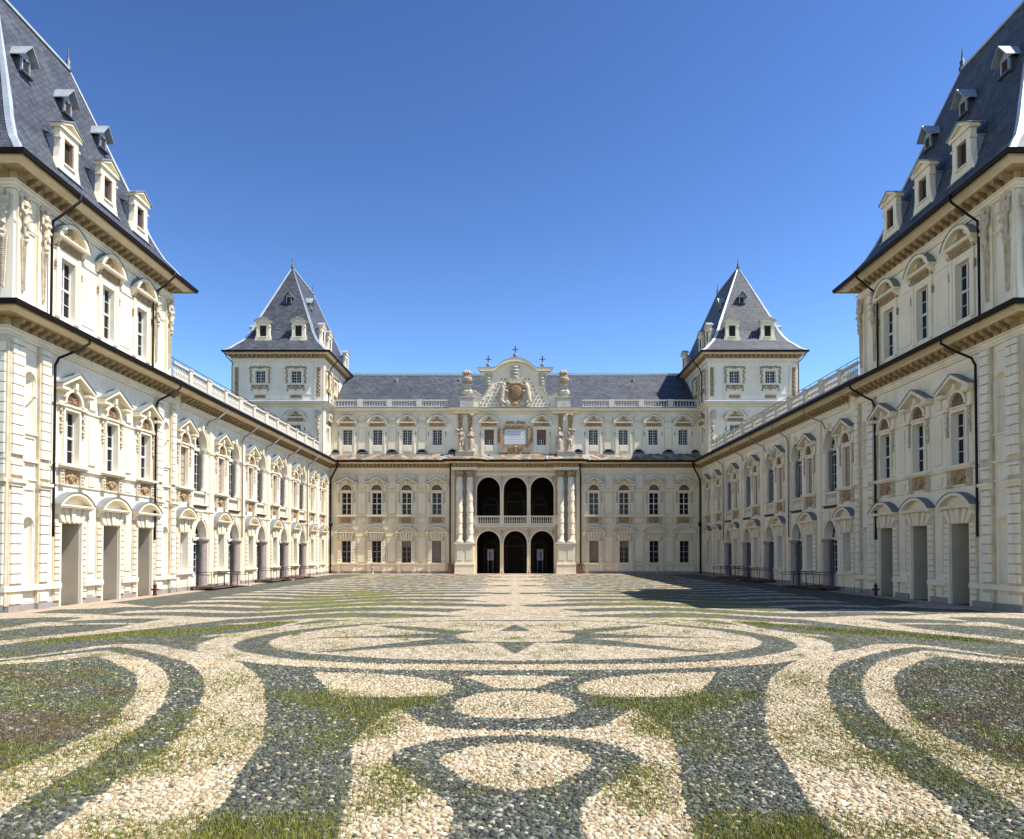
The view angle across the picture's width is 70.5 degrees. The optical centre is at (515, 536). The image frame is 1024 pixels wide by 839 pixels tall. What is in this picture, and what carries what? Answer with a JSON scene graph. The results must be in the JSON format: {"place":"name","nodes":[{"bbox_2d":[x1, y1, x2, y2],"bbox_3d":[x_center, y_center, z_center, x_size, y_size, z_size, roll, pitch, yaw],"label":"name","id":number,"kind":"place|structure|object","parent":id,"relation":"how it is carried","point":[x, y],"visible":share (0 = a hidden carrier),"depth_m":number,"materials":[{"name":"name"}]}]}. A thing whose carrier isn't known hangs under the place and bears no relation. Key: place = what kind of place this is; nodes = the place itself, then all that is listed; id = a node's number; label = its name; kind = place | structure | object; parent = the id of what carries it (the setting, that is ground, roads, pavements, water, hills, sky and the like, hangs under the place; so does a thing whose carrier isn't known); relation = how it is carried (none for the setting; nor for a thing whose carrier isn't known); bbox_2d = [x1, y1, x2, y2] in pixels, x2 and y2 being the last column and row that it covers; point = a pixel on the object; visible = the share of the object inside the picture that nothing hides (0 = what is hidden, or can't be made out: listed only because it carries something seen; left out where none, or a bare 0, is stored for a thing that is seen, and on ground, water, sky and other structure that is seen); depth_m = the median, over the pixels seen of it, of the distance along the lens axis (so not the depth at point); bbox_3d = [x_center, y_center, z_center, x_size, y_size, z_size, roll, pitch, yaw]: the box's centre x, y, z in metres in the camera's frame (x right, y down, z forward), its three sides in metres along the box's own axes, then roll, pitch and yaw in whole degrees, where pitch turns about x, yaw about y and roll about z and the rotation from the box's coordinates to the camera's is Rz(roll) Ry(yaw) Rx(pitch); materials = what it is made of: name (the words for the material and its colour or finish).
{"place":"outdoors","nodes":[
{"label":"outdoors","id":0,"kind":"place"},
{"bbox_2d":[0,574,332,616],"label":"pavement","id":1,"kind":"structure","parent":0,"point":[77,605],"depth_m":37.26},
{"bbox_2d":[0,573,1023,838],"bbox_3d":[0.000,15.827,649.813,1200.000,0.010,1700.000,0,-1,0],"label":"courtyard paving","id":2,"kind":"structure","parent":0,"point":[510,603],"depth_m":23.00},
{"bbox_2d":[0,0,201,612],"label":"corner pavilion","id":3,"kind":"structure","parent":2,"relation":"on","point":[92,280],"depth_m":35.25,"materials":[{"name":"paint"}]},
{"bbox_2d":[54,224,91,326],"bbox_3d":[-21.285,-12.525,34.543,0.710,4.555,2.460,0,-1,0],"label":"window","id":4,"kind":"structure","parent":3,"relation":"in","point":[72,245],"depth_m":34.72,"materials":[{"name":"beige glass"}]},
{"bbox_2d":[56,373,97,488],"bbox_3d":[-21.005,-5.046,34.390,0.770,5.395,2.660,0,-1,0],"label":"window","id":5,"kind":"structure","parent":3,"relation":"in","point":[69,399],"depth_m":34.44,"materials":[{"name":"stone"}]},
{"bbox_2d":[94,253,127,346],"bbox_3d":[-21.285,-12.455,37.942,0.710,4.555,2.460,0,-1,0],"label":"window","id":6,"kind":"structure","parent":3,"relation":"in","point":[112,273],"depth_m":38.11,"materials":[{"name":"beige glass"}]},
{"bbox_2d":[97,389,133,493],"bbox_3d":[-21.005,-4.977,37.790,0.770,5.395,2.660,0,-1,0],"label":"window","id":7,"kind":"structure","parent":3,"relation":"in","point":[109,412],"depth_m":37.85,"materials":[{"name":"stone"}]},
{"bbox_2d":[130,278,158,362],"bbox_3d":[-21.285,-12.386,41.342,0.710,4.555,2.460,0,-1,0],"label":"window","id":8,"kind":"structure","parent":3,"relation":"in","point":[143,290],"depth_m":41.52,"materials":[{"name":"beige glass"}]},
{"bbox_2d":[133,403,163,498],"bbox_3d":[-21.005,-4.907,41.189,0.770,5.395,2.660,0,-1,0],"label":"window","id":9,"kind":"structure","parent":3,"relation":"in","point":[144,425],"depth_m":41.24,"materials":[{"name":"stone"}]},
{"bbox_2d":[190,571,250,588],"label":"access ramp","id":10,"kind":"structure","parent":2,"relation":"on","point":[211,586],"depth_m":48.72,"materials":[{"name":"metal"}]},
{"bbox_2d":[171,357,337,591],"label":"side wing","id":11,"kind":"structure","parent":2,"relation":"on","point":[252,491],"depth_m":55.63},
{"bbox_2d":[175,507,198,591],"bbox_3d":[-21.065,0.810,45.893,0.850,5.355,2.660,0,-1,0],"label":"window frame","id":12,"kind":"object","parent":11,"relation":"in","point":[185,516],"depth_m":46.01,"materials":[{"name":"beige stone"}]},
{"bbox_2d":[176,418,199,503],"bbox_3d":[-20.960,-4.809,46.008,0.680,5.395,2.660,0,-1,0],"label":"window","id":13,"kind":"structure","parent":11,"relation":"in","point":[184,439],"depth_m":46.14,"materials":[{"name":"stone"}]},
{"bbox_2d":[193,526,199,585],"bbox_3d":[-21.565,1.203,48.386,0.150,4.630,1.840,0,-1,0],"label":"arched door","id":14,"kind":"structure","parent":11,"relation":"in","point":[195,543],"depth_m":48.94,"materials":[{"name":"clear glass"}]},
{"bbox_2d":[194,438,199,497],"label":"arched window","id":15,"kind":"structure","parent":11,"relation":"in","point":[196,450],"depth_m":49.05,"materials":[{"name":"clear glass"}]},
{"bbox_2d":[213,512,232,584],"bbox_3d":[-21.065,0.928,51.692,0.850,5.355,2.660,0,-1,0],"label":"window frame","id":16,"kind":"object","parent":11,"relation":"in","point":[222,520],"depth_m":51.56,"materials":[{"name":"beige stone"}]},
{"bbox_2d":[214,433,233,508],"bbox_3d":[-20.960,-4.691,51.807,0.680,5.395,2.660,0,-1,0],"label":"window","id":17,"kind":"structure","parent":11,"relation":"in","point":[220,451],"depth_m":51.87,"materials":[{"name":"stone"}]},
{"bbox_2d":[228,531,232,584],"bbox_3d":[-21.565,1.322,54.184,0.150,4.630,1.840,0,-1,0],"label":"arched door","id":18,"kind":"structure","parent":11,"relation":"in","point":[229,542],"depth_m":54.80,"materials":[{"name":"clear glass"}]},
{"bbox_2d":[229,452,232,502],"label":"arched window","id":19,"kind":"structure","parent":11,"relation":"in","point":[230,460],"depth_m":54.90,"materials":[{"name":"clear glass"}]},
{"bbox_2d":[244,516,260,583],"bbox_3d":[-21.065,1.047,57.491,0.850,5.355,2.660,0,-1,0],"label":"window frame","id":20,"kind":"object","parent":11,"relation":"in","point":[252,523],"depth_m":57.26,"materials":[{"name":"beige stone"}]},
{"bbox_2d":[245,445,261,512],"bbox_3d":[-20.960,-4.572,57.605,0.680,5.395,2.660,0,-1,0],"label":"window frame","id":21,"kind":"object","parent":11,"relation":"in","point":[251,461],"depth_m":57.64,"materials":[{"name":"stone"}]},
{"bbox_2d":[256,537,259,579],"bbox_3d":[-21.565,1.440,59.983,0.150,4.630,1.840,0,-1,0],"label":"arched door","id":22,"kind":"structure","parent":11,"relation":"in","point":[257,554],"depth_m":60.65,"materials":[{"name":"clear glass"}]},
{"bbox_2d":[257,462,259,502],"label":"arched window","id":23,"kind":"structure","parent":11,"relation":"in","point":[258,469],"depth_m":60.89,"materials":[{"name":"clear glass"}]},
{"bbox_2d":[270,519,283,578],"bbox_3d":[-21.065,1.165,63.289,0.850,5.355,2.660,0,-1,0],"label":"window frame","id":24,"kind":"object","parent":11,"relation":"in","point":[276,525],"depth_m":62.96,"materials":[{"name":"beige stone"}]},
{"bbox_2d":[270,455,284,516],"bbox_3d":[-20.960,-4.454,63.404,0.680,5.395,2.660,0,-1,0],"label":"window frame","id":25,"kind":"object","parent":11,"relation":"in","point":[276,459],"depth_m":63.53,"materials":[{"name":"stone"}]},
{"bbox_2d":[221,257,353,454],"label":"roof tower","id":26,"kind":"structure","parent":11,"relation":"on","point":[289,360],"depth_m":79.50,"materials":[{"name":"paint"}]},
{"bbox_2d":[249,365,270,390],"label":"window","id":27,"kind":"structure","parent":26,"relation":"in","point":[262,375],"depth_m":79.42,"materials":[{"name":"beige glass"}]},
{"bbox_2d":[284,409,306,432],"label":"window","id":28,"kind":"structure","parent":26,"relation":"in","point":[293,414],"depth_m":79.26,"materials":[{"name":"beige stone"}]},
{"bbox_2d":[285,365,306,390],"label":"window","id":29,"kind":"structure","parent":26,"relation":"in","point":[298,375],"depth_m":79.42,"materials":[{"name":"beige glass"}]},
{"bbox_2d":[326,369,331,396],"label":"window","id":30,"kind":"structure","parent":26,"relation":"in","point":[329,391],"depth_m":81.60,"materials":[{"name":"beige stone"}]},
{"bbox_2d":[326,413,333,454],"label":"window","id":31,"kind":"structure","parent":26,"relation":"in","point":[329,417],"depth_m":81.64,"materials":[{"name":"beige stone"}]},
{"bbox_2d":[333,376,338,399],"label":"window","id":32,"kind":"structure","parent":26,"relation":"in","point":[335,380],"depth_m":84.77,"materials":[{"name":"beige stone"}]},
{"bbox_2d":[291,522,302,575],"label":"window frame","id":33,"kind":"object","parent":11,"relation":"in","point":[296,527],"depth_m":68.71,"materials":[{"name":"beige stone"}]},
{"bbox_2d":[291,463,303,519],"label":"window frame","id":34,"kind":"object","parent":11,"relation":"in","point":[296,467],"depth_m":69.15,"materials":[{"name":"stone"}]},
{"bbox_2d":[309,524,318,575],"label":"window","id":35,"kind":"structure","parent":11,"relation":"in","point":[313,528],"depth_m":74.81,"materials":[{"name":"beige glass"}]},
{"bbox_2d":[309,470,319,521],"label":"window frame","id":36,"kind":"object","parent":11,"relation":"in","point":[313,474],"depth_m":75.04,"materials":[{"name":"stone"}]},
{"bbox_2d":[319,525,328,574],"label":"window","id":37,"kind":"structure","parent":11,"relation":"in","point":[323,530],"depth_m":78.42,"materials":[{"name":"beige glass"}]},
{"bbox_2d":[319,474,329,523],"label":"window","id":38,"kind":"structure","parent":11,"relation":"in","point":[322,485],"depth_m":78.99,"materials":[{"name":"stone"}]},
{"bbox_2d":[254,567,293,580],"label":"access ramp","id":39,"kind":"structure","parent":2,"relation":"on","point":[278,569],"depth_m":60.01,"materials":[{"name":"metal"}]},
{"bbox_2d":[280,566,318,577],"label":"access ramp","id":40,"kind":"structure","parent":2,"relation":"on","point":[299,576],"depth_m":66.24,"materials":[{"name":"metal"}]},
{"bbox_2d":[0,659,1023,838],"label":"cobblestones","id":41,"kind":"structure","parent":2,"relation":"on","point":[499,817],"depth_m":9.40,"materials":[{"name":"stone"}]},
{"bbox_2d":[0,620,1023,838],"bbox_3d":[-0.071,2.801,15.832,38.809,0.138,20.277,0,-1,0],"label":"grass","id":42,"kind":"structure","parent":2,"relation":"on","point":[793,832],"depth_m":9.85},
{"bbox_2d":[329,346,701,573],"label":"palace block","id":43,"kind":"structure","parent":2,"relation":"on","point":[415,491],"depth_m":82.17,"materials":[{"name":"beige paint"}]},
{"bbox_2d":[334,526,357,573],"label":"window","id":44,"kind":"structure","parent":43,"relation":"in","point":[346,539],"depth_m":81.90,"materials":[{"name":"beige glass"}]},
{"bbox_2d":[334,476,357,523],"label":"window","id":45,"kind":"structure","parent":43,"relation":"in","point":[346,497],"depth_m":82.04,"materials":[{"name":"stone"}]},
{"bbox_2d":[336,414,357,453],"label":"window","id":46,"kind":"structure","parent":43,"relation":"in","point":[346,434],"depth_m":82.46,"materials":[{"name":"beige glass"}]},
{"bbox_2d":[364,526,387,573],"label":"window","id":47,"kind":"structure","parent":43,"relation":"in","point":[376,540],"depth_m":81.92,"materials":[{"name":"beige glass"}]},
{"bbox_2d":[364,476,387,523],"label":"window","id":48,"kind":"structure","parent":43,"relation":"in","point":[376,497],"depth_m":82.04,"materials":[{"name":"stone"}]},
{"bbox_2d":[366,414,387,453],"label":"window","id":49,"kind":"structure","parent":43,"relation":"in","point":[377,435],"depth_m":82.46,"materials":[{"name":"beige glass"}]},
{"bbox_2d":[394,526,417,573],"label":"window","id":50,"kind":"structure","parent":43,"relation":"in","point":[406,540],"depth_m":81.92,"materials":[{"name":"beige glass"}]},
{"bbox_2d":[394,476,417,523],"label":"window","id":51,"kind":"structure","parent":43,"relation":"in","point":[406,497],"depth_m":82.04,"materials":[{"name":"stone"}]},
{"bbox_2d":[396,414,417,453],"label":"window","id":52,"kind":"structure","parent":43,"relation":"in","point":[409,433],"depth_m":82.46,"materials":[{"name":"beige glass"}]},
{"bbox_2d":[425,526,447,573],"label":"window","id":53,"kind":"structure","parent":43,"relation":"in","point":[436,540],"depth_m":81.92,"materials":[{"name":"grey stone"}]},
{"bbox_2d":[425,476,447,523],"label":"window","id":54,"kind":"structure","parent":43,"relation":"in","point":[436,497],"depth_m":82.04,"materials":[{"name":"stone"}]},
{"bbox_2d":[426,414,447,454],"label":"window","id":55,"kind":"structure","parent":43,"relation":"in","point":[439,433],"depth_m":82.46,"materials":[{"name":"beige glass"}]},
{"bbox_2d":[455,428,464,451],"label":"statue","id":56,"kind":"object","parent":43,"relation":"on","point":[461,438],"visible":0.97,"depth_m":81.77,"materials":[{"name":"stone"}]},
{"bbox_2d":[461,370,472,383],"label":"stone vase","id":57,"kind":"object","parent":43,"relation":"on","point":[467,378],"visible":1,"depth_m":82.31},
{"bbox_2d":[467,428,474,452],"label":"statue","id":58,"kind":"object","parent":43,"relation":"on","point":[471,443],"visible":0.98,"depth_m":81.71,"materials":[{"name":"stone"}]},
{"bbox_2d":[478,414,499,453],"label":"window","id":59,"kind":"structure","parent":43,"relation":"in","point":[491,433],"depth_m":82.46,"materials":[{"name":"beige glass"}]},
{"bbox_2d":[487,549,493,559],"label":"poster","id":60,"kind":"object","parent":43,"relation":"on","point":[490,554],"visible":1,"depth_m":83.54,"materials":[{"name":"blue paper"}]},
{"bbox_2d":[537,549,542,572],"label":"poster","id":61,"kind":"object","parent":43,"relation":"on","point":[539,554],"visible":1,"depth_m":83.54,"materials":[{"name":"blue paper"}]},
{"bbox_2d":[531,414,551,453],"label":"window","id":62,"kind":"structure","parent":43,"relation":"in","point":[541,435],"depth_m":82.46,"materials":[{"name":"beige glass"}]},
{"bbox_2d":[556,427,562,452],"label":"statue","id":63,"kind":"object","parent":43,"relation":"on","point":[559,444],"visible":0.99,"depth_m":81.71,"materials":[{"name":"stone"}]},
{"bbox_2d":[558,370,568,383],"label":"stone vase","id":64,"kind":"object","parent":43,"relation":"on","point":[563,378],"visible":1,"depth_m":82.30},
{"bbox_2d":[566,428,575,451],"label":"statue","id":65,"kind":"object","parent":43,"relation":"on","point":[568,437],"visible":0.98,"depth_m":81.76,"materials":[{"name":"stone"}]},
{"bbox_2d":[582,526,605,573],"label":"window","id":66,"kind":"structure","parent":43,"relation":"in","point":[593,534],"depth_m":81.90,"materials":[{"name":"grey stone"}]},
{"bbox_2d":[582,476,605,523],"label":"window","id":67,"kind":"structure","parent":43,"relation":"in","point":[591,496],"depth_m":82.02,"materials":[{"name":"stone"}]},
{"bbox_2d":[583,414,604,454],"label":"window","id":68,"kind":"structure","parent":43,"relation":"in","point":[593,435],"depth_m":82.46,"materials":[{"name":"beige glass"}]},
{"bbox_2d":[613,414,634,453],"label":"window","id":69,"kind":"structure","parent":43,"relation":"in","point":[623,435],"depth_m":82.46,"materials":[{"name":"beige glass"}]},
{"bbox_2d":[613,526,635,573],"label":"window","id":70,"kind":"structure","parent":43,"relation":"in","point":[624,538],"depth_m":81.90,"materials":[{"name":"beige glass"}]},
{"bbox_2d":[613,476,635,523],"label":"window","id":71,"kind":"structure","parent":43,"relation":"in","point":[623,501],"depth_m":82.04,"materials":[{"name":"stone"}]},
{"bbox_2d":[642,476,665,523],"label":"window","id":72,"kind":"structure","parent":43,"relation":"in","point":[651,496],"depth_m":82.04,"materials":[{"name":"stone"}]},
{"bbox_2d":[643,414,664,453],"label":"window","id":73,"kind":"structure","parent":43,"relation":"in","point":[650,433],"depth_m":82.46,"materials":[{"name":"beige glass"}]},
{"bbox_2d":[643,526,665,573],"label":"window","id":74,"kind":"structure","parent":43,"relation":"in","point":[654,533],"depth_m":81.88,"materials":[{"name":"beige glass"}]},
{"bbox_2d":[673,414,694,453],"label":"window","id":75,"kind":"structure","parent":43,"relation":"in","point":[680,433],"depth_m":82.46,"materials":[{"name":"beige glass"}]},
{"bbox_2d":[673,526,696,573],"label":"window","id":76,"kind":"structure","parent":43,"relation":"in","point":[683,556],"depth_m":81.90,"materials":[{"name":"beige glass"}]},
{"bbox_2d":[673,476,696,523],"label":"window","id":77,"kind":"structure","parent":43,"relation":"in","point":[683,512],"depth_m":82.02,"materials":[{"name":"stone"}]},
{"bbox_2d":[712,566,750,577],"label":"access ramp","id":78,"kind":"structure","parent":2,"relation":"on","point":[727,572],"depth_m":66.86,"materials":[{"name":"metal"}]},
{"bbox_2d":[737,567,775,580],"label":"access ramp","id":79,"kind":"structure","parent":2,"relation":"on","point":[750,569],"depth_m":60.48,"materials":[{"name":"metal"}]},
{"bbox_2d":[692,357,859,591],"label":"side wing","id":80,"kind":"structure","parent":2,"relation":"on","point":[776,489],"depth_m":55.61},
{"bbox_2d":[701,474,710,523],"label":"window","id":81,"kind":"structure","parent":80,"relation":"in","point":[706,479],"depth_m":79.05,"materials":[{"name":"stone"}]},
{"bbox_2d":[701,525,711,574],"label":"window","id":82,"kind":"structure","parent":80,"relation":"in","point":[706,530],"depth_m":78.91,"materials":[{"name":"beige stone"}]},
{"bbox_2d":[711,524,721,575],"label":"window","id":83,"kind":"structure","parent":80,"relation":"in","point":[717,528],"depth_m":74.65,"materials":[{"name":"beige stone"}]},
{"bbox_2d":[711,470,721,521],"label":"window","id":84,"kind":"structure","parent":80,"relation":"in","point":[718,481],"depth_m":75.15,"materials":[{"name":"stone"}]},
{"bbox_2d":[727,463,738,519],"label":"window","id":85,"kind":"structure","parent":80,"relation":"in","point":[733,467],"depth_m":69.35,"materials":[{"name":"stone"}]},
{"bbox_2d":[728,522,739,575],"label":"window","id":86,"kind":"structure","parent":80,"relation":"in","point":[734,527],"depth_m":68.86,"materials":[{"name":"beige stone"}]},
{"bbox_2d":[677,261,809,454],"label":"roof tower","id":87,"kind":"structure","parent":80,"relation":"on","point":[740,362],"depth_m":79.50,"materials":[{"name":"stone"}]},
{"bbox_2d":[691,376,697,399],"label":"window","id":88,"kind":"structure","parent":87,"relation":"in","point":[695,379],"depth_m":84.85,"materials":[{"name":"beige stone"}]},
{"bbox_2d":[697,413,704,454],"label":"window","id":89,"kind":"structure","parent":87,"relation":"in","point":[701,416],"depth_m":81.38,"materials":[{"name":"beige stone"}]},
{"bbox_2d":[699,369,704,396],"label":"window","id":90,"kind":"structure","parent":87,"relation":"in","point":[703,373],"depth_m":81.44,"materials":[{"name":"beige stone"}]},
{"bbox_2d":[724,366,745,390],"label":"window","id":91,"kind":"structure","parent":87,"relation":"in","point":[732,375],"depth_m":79.42,"materials":[{"name":"beige glass"}]},
{"bbox_2d":[724,409,746,432],"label":"window","id":92,"kind":"structure","parent":87,"relation":"in","point":[734,414],"depth_m":79.26,"materials":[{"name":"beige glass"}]},
{"bbox_2d":[760,366,780,390],"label":"window","id":93,"kind":"structure","parent":87,"relation":"in","point":[769,375],"depth_m":79.42,"materials":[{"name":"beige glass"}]},
{"bbox_2d":[746,455,759,516],"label":"window","id":94,"kind":"structure","parent":80,"relation":"in","point":[753,459],"depth_m":63.35,"materials":[{"name":"stone"}]},
{"bbox_2d":[747,519,760,578],"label":"window","id":95,"kind":"structure","parent":80,"relation":"in","point":[753,525],"depth_m":63.02,"materials":[{"name":"beige stone"}]},
{"bbox_2d":[770,465,773,506],"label":"arched window","id":96,"kind":"structure","parent":80,"relation":"in","point":[772,469],"depth_m":60.80,"materials":[{"name":"black glass"}]},
{"bbox_2d":[771,535,773,579],"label":"arched door","id":97,"kind":"structure","parent":80,"relation":"in","point":[772,545],"depth_m":60.77,"materials":[{"name":"grey glass"}]},
{"bbox_2d":[769,516,785,583],"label":"window","id":98,"kind":"structure","parent":80,"relation":"in","point":[778,523],"depth_m":57.34,"materials":[{"name":"beige stone"}]},
{"bbox_2d":[769,445,785,512],"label":"window","id":99,"kind":"structure","parent":80,"relation":"in","point":[779,461],"depth_m":57.69,"materials":[{"name":"stone"}]},
{"bbox_2d":[797,450,801,497],"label":"arched window","id":100,"kind":"structure","parent":80,"relation":"in","point":[799,460],"depth_m":54.98,"materials":[{"name":"black glass"}]},
{"bbox_2d":[798,533,802,584],"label":"arched door","id":101,"kind":"structure","parent":80,"relation":"in","point":[800,543],"depth_m":54.84,"materials":[{"name":"grey glass"}]},
{"bbox_2d":[796,433,816,508],"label":"window","id":102,"kind":"structure","parent":80,"relation":"in","point":[808,452],"depth_m":51.93,"materials":[{"name":"stone"}]},
{"bbox_2d":[797,512,816,584],"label":"window","id":103,"kind":"structure","parent":80,"relation":"in","point":[808,520],"depth_m":51.60,"materials":[{"name":"beige stone"}]},
{"bbox_2d":[830,438,836,502],"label":"arched window","id":104,"kind":"structure","parent":80,"relation":"in","point":[833,450],"depth_m":49.13,"materials":[{"name":"black glass"}]},
{"bbox_2d":[831,527,837,585],"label":"arched door","id":105,"kind":"structure","parent":80,"relation":"in","point":[834,544],"depth_m":48.89,"materials":[{"name":"grey glass"}]},
{"bbox_2d":[831,418,854,503],"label":"window","id":106,"kind":"structure","parent":80,"relation":"in","point":[846,439],"depth_m":46.13,"materials":[{"name":"stone"}]},
{"bbox_2d":[832,507,855,591],"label":"window","id":107,"kind":"structure","parent":80,"relation":"in","point":[844,516],"depth_m":45.95,"materials":[{"name":"beige stone"}]},
{"bbox_2d":[779,571,840,588],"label":"access ramp","id":108,"kind":"structure","parent":2,"relation":"on","point":[819,586],"depth_m":48.72,"materials":[{"name":"metal"}]},
{"bbox_2d":[830,0,1023,612],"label":"corner pavilion","id":109,"kind":"structure","parent":2,"relation":"on","point":[934,280],"depth_m":35.62,"materials":[{"name":"paint"}]},
{"bbox_2d":[866,403,897,498],"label":"window","id":110,"kind":"structure","parent":109,"relation":"in","point":[886,425],"depth_m":41.25,"materials":[{"name":"stone"}]},
{"bbox_2d":[871,278,899,362],"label":"window","id":111,"kind":"structure","parent":109,"relation":"in","point":[886,291],"depth_m":41.53,"materials":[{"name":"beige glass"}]},
{"bbox_2d":[897,389,933,493],"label":"window","id":112,"kind":"structure","parent":109,"relation":"in","point":[920,413],"depth_m":37.84,"materials":[{"name":"stone"}]},
{"bbox_2d":[902,253,935,346],"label":"window","id":113,"kind":"structure","parent":109,"relation":"in","point":[918,272],"depth_m":38.11,"materials":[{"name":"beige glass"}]},
{"bbox_2d":[933,373,974,488],"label":"window","id":114,"kind":"structure","parent":109,"relation":"in","point":[958,400],"depth_m":34.44,"materials":[{"name":"stone"}]},
{"bbox_2d":[939,224,976,326],"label":"window","id":115,"kind":"structure","parent":109,"relation":"in","point":[958,244],"depth_m":34.70,"materials":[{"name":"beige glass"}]},
{"bbox_2d":[8,0,1022,398],"label":"sky","id":116,"kind":"structure","parent":0,"point":[454,185],"materials":[{"name":"blue"}]},
{"bbox_2d":[698,574,1023,615],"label":"pavement","id":117,"kind":"structure","parent":0,"point":[947,604],"depth_m":37.26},
{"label":"pavement","id":118,"kind":"structure","parent":0,"visible":0},
{"bbox_2d":[576,564,582,573],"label":"meter cabinet","id":119,"kind":"object","parent":118,"relation":"on","point":[579,568],"visible":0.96,"depth_m":81.25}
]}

